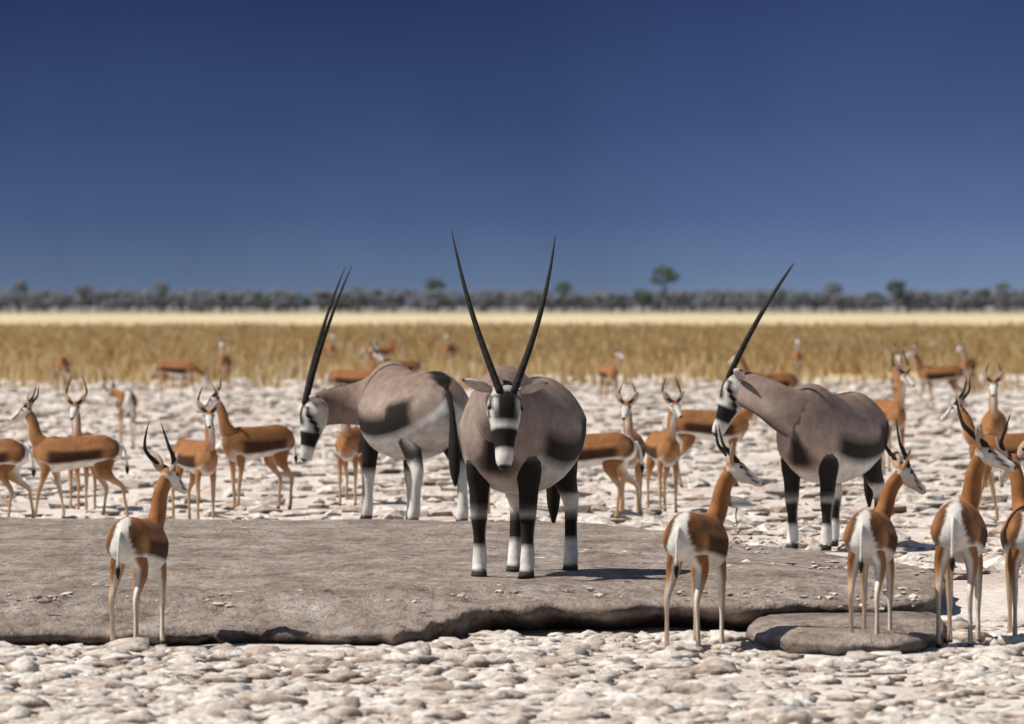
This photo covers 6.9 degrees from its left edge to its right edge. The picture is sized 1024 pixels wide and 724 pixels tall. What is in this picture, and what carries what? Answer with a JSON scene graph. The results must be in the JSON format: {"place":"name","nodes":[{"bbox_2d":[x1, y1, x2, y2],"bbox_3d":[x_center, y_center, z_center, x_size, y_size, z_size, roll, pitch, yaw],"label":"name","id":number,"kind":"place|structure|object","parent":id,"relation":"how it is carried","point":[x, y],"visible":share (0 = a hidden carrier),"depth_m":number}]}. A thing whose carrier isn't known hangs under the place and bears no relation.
{"place":"outdoors","nodes":[
{"label":"outdoors","id":0,"kind":"place"},
{"bbox_2d":[0,307,1023,723],"bbox_3d":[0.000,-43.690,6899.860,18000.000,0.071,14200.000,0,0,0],"label":"ground","id":1,"kind":"structure","parent":0,"point":[994,599],"depth_m":117.24},
{"bbox_2d":[0,438,35,517],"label":"springbok","id":2,"kind":"object","parent":1,"relation":"on","point":[14,455],"visible":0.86,"depth_m":72.89},
{"bbox_2d":[54,356,73,395],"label":"springbok","id":3,"kind":"object","parent":1,"relation":"on","point":[61,364],"visible":0.98,"depth_m":173.81},
{"bbox_2d":[9,384,128,517],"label":"springbok","id":4,"kind":"object","parent":1,"relation":"on","point":[100,455],"visible":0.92,"depth_m":73.78},
{"bbox_2d":[64,376,96,509],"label":"springbok","id":5,"kind":"object","parent":1,"relation":"on","point":[75,418],"visible":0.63,"depth_m":76.36},
{"bbox_2d":[100,375,137,448],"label":"springbok","id":6,"kind":"object","parent":1,"relation":"on","point":[126,403],"visible":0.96,"depth_m":109.85},
{"bbox_2d":[106,422,187,644],"bbox_3d":[-2.010,0.938,46.321,0.269,1.213,0.956,0,0,13],"label":"springbok","id":7,"kind":"object","parent":1,"relation":"on","point":[140,547],"visible":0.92,"depth_m":46.12},
{"bbox_2d":[152,360,210,400],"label":"springbok","id":8,"kind":"object","parent":1,"relation":"on","point":[183,370],"visible":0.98,"depth_m":165.10},
{"bbox_2d":[170,385,220,518],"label":"springbok","id":9,"kind":"object","parent":1,"relation":"on","point":[197,460],"visible":0.88,"depth_m":72.31},
{"bbox_2d":[217,332,230,389],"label":"springbok","id":10,"kind":"object","parent":1,"relation":"on","point":[223,361],"visible":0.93,"depth_m":185.16},
{"bbox_2d":[197,379,297,509],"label":"springbok","id":11,"kind":"object","parent":1,"relation":"on","point":[272,445],"visible":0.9,"depth_m":77.20},
{"bbox_2d":[325,324,335,361],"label":"springbok","id":12,"kind":"object","parent":1,"relation":"on","point":[330,349],"visible":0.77,"depth_m":241.48},
{"bbox_2d":[335,383,362,505],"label":"springbok","id":13,"kind":"object","parent":1,"relation":"on","point":[347,446],"visible":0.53,"depth_m":78.81},
{"bbox_2d":[323,337,383,389],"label":"springbok","id":14,"kind":"object","parent":1,"relation":"on","point":[336,377],"visible":0.58,"depth_m":138.42},
{"bbox_2d":[361,329,402,367],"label":"springbok","id":15,"kind":"object","parent":1,"relation":"on","point":[388,350],"visible":0.78,"depth_m":230.46},
{"bbox_2d":[368,331,423,372],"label":"springbok","id":16,"kind":"object","parent":1,"relation":"on","point":[415,366],"visible":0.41,"depth_m":164.49},
{"bbox_2d":[443,325,454,361],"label":"springbok","id":17,"kind":"object","parent":1,"relation":"on","point":[449,348],"visible":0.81,"depth_m":236.83},
{"bbox_2d":[0,517,945,645],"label":"rock slab","id":18,"kind":"structure","parent":1,"relation":"on","point":[324,564],"depth_m":50.44},
{"bbox_2d":[300,266,468,520],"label":"gemsbok","id":19,"kind":"object","parent":18,"relation":"on","point":[411,419],"visible":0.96,"depth_m":67.52},
{"bbox_2d":[5,518,925,609],"bbox_3d":[-0.523,1.282,55.745,6.187,0.050,20.504,0,0,0],"label":"slab debris","id":20,"kind":"object","parent":18,"relation":"on","point":[597,595],"visible":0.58,"depth_m":49.00},
{"bbox_2d":[451,230,586,578],"bbox_3d":[0.049,0.256,51.888,0.733,2.102,2.223,0,0,13],"label":"gemsbok","id":21,"kind":"object","parent":18,"relation":"on","point":[522,435],"visible":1,"depth_m":51.49},
{"bbox_2d":[488,488,490,513],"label":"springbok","id":22,"kind":"object","parent":1,"relation":"on","point":[489,501],"visible":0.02,"depth_m":74.99},
{"bbox_2d":[0,377,1023,579],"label":"rubble","id":23,"kind":"object","parent":1,"relation":"on","point":[258,403],"visible":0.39,"depth_m":92.90},
{"bbox_2d":[729,496,755,526],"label":"bird","id":24,"kind":"object","parent":23,"relation":"on","point":[736,503],"visible":0.62,"depth_m":67.61},
{"bbox_2d":[904,344,967,407],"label":"springbok","id":25,"kind":"object","parent":23,"relation":"on","point":[952,375],"visible":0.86,"depth_m":152.18},
{"bbox_2d":[940,375,1023,521],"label":"springbok","id":26,"kind":"object","parent":23,"relation":"on","point":[1012,442],"visible":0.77,"depth_m":72.44},
{"bbox_2d":[0,319,1023,390],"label":"dry grass tufts","id":27,"kind":"object","parent":1,"relation":"on","point":[269,353],"visible":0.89,"depth_m":270.53},
{"bbox_2d":[0,615,1023,723],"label":"rubble","id":28,"kind":"object","parent":1,"relation":"on","point":[113,681],"visible":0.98,"depth_m":41.38},
{"bbox_2d":[663,424,763,647],"bbox_3d":[1.013,0.943,45.870,0.325,1.209,0.954,0,0,26],"label":"springbok","id":29,"kind":"object","parent":28,"relation":"on","point":[698,543],"visible":0.98,"depth_m":45.65},
{"bbox_2d":[0,264,1023,313],"bbox_3d":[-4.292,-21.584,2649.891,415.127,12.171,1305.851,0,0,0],"label":"tree line","id":30,"kind":"object","parent":1,"relation":"on","point":[197,300],"visible":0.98,"depth_m":2162.01},
{"bbox_2d":[577,432,643,518],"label":"springbok","id":31,"kind":"object","parent":1,"relation":"on","point":[613,454],"visible":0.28,"depth_m":73.75},
{"bbox_2d":[598,339,623,403],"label":"springbok","id":32,"kind":"object","parent":1,"relation":"on","point":[608,373],"visible":0.98,"depth_m":157.64},
{"bbox_2d":[615,383,645,512],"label":"springbok","id":33,"kind":"object","parent":1,"relation":"on","point":[627,419],"visible":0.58,"depth_m":74.89},
{"bbox_2d":[645,376,683,512],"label":"springbok","id":34,"kind":"object","parent":1,"relation":"on","point":[662,449],"visible":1,"depth_m":76.11},
{"bbox_2d":[661,408,753,487],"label":"springbok","id":35,"kind":"object","parent":1,"relation":"on","point":[692,425],"visible":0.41,"depth_m":86.76},
{"bbox_2d":[728,347,800,425],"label":"springbok","id":36,"kind":"object","parent":1,"relation":"on","point":[790,380],"visible":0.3,"depth_m":131.14},
{"bbox_2d":[791,329,802,380],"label":"springbok","id":37,"kind":"object","parent":1,"relation":"on","point":[796,357],"visible":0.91,"depth_m":201.84},
{"bbox_2d":[712,263,888,550],"bbox_3d":[2.372,0.336,64.911,0.808,2.171,1.920,0,0,38],"label":"gemsbok","id":38,"kind":"object","parent":1,"relation":"on","point":[829,442],"visible":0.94,"depth_m":64.39},
{"bbox_2d":[745,611,946,655],"bbox_3d":[1.860,1.535,47.248,1.170,0.223,4.447,0,0,0],"label":"flat rock","id":39,"kind":"object","parent":1,"relation":"on","point":[826,633],"visible":0.59,"depth_m":45.93},
{"bbox_2d":[843,418,925,633],"bbox_3d":[1.954,0.908,45.924,0.302,1.199,0.962,0,0,19],"label":"springbok","id":40,"kind":"object","parent":39,"relation":"on","point":[870,537],"visible":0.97,"depth_m":45.67},
{"bbox_2d":[874,348,914,471],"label":"springbok","id":41,"kind":"object","parent":1,"relation":"on","point":[893,410],"visible":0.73,"depth_m":94.89},
{"bbox_2d":[891,340,905,408],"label":"springbok","id":42,"kind":"object","parent":1,"relation":"on","point":[895,377],"visible":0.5,"depth_m":145.17},
{"bbox_2d":[956,336,975,395],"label":"springbok","id":43,"kind":"object","parent":1,"relation":"on","point":[968,364],"visible":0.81,"depth_m":173.49},
{"bbox_2d":[930,396,1015,647],"bbox_3d":[2.436,0.865,46.276,0.360,1.359,0.955,0,0,20],"label":"springbok","id":44,"kind":"object","parent":1,"relation":"on","point":[959,532],"visible":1,"depth_m":46.01},
{"bbox_2d":[980,363,1007,487],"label":"springbok","id":45,"kind":"object","parent":1,"relation":"on","point":[994,420],"visible":0.71,"depth_m":86.46},
{"bbox_2d":[995,413,1023,635],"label":"springbok","id":46,"kind":"object","parent":1,"relation":"on","point":[1012,537],"visible":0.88,"depth_m":46.88},
{"bbox_2d":[0,0,1023,306],"bbox_3d":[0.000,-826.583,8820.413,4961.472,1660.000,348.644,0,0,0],"label":"sky","id":47,"kind":"structure","parent":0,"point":[304,148],"depth_m":8994.35}
]}

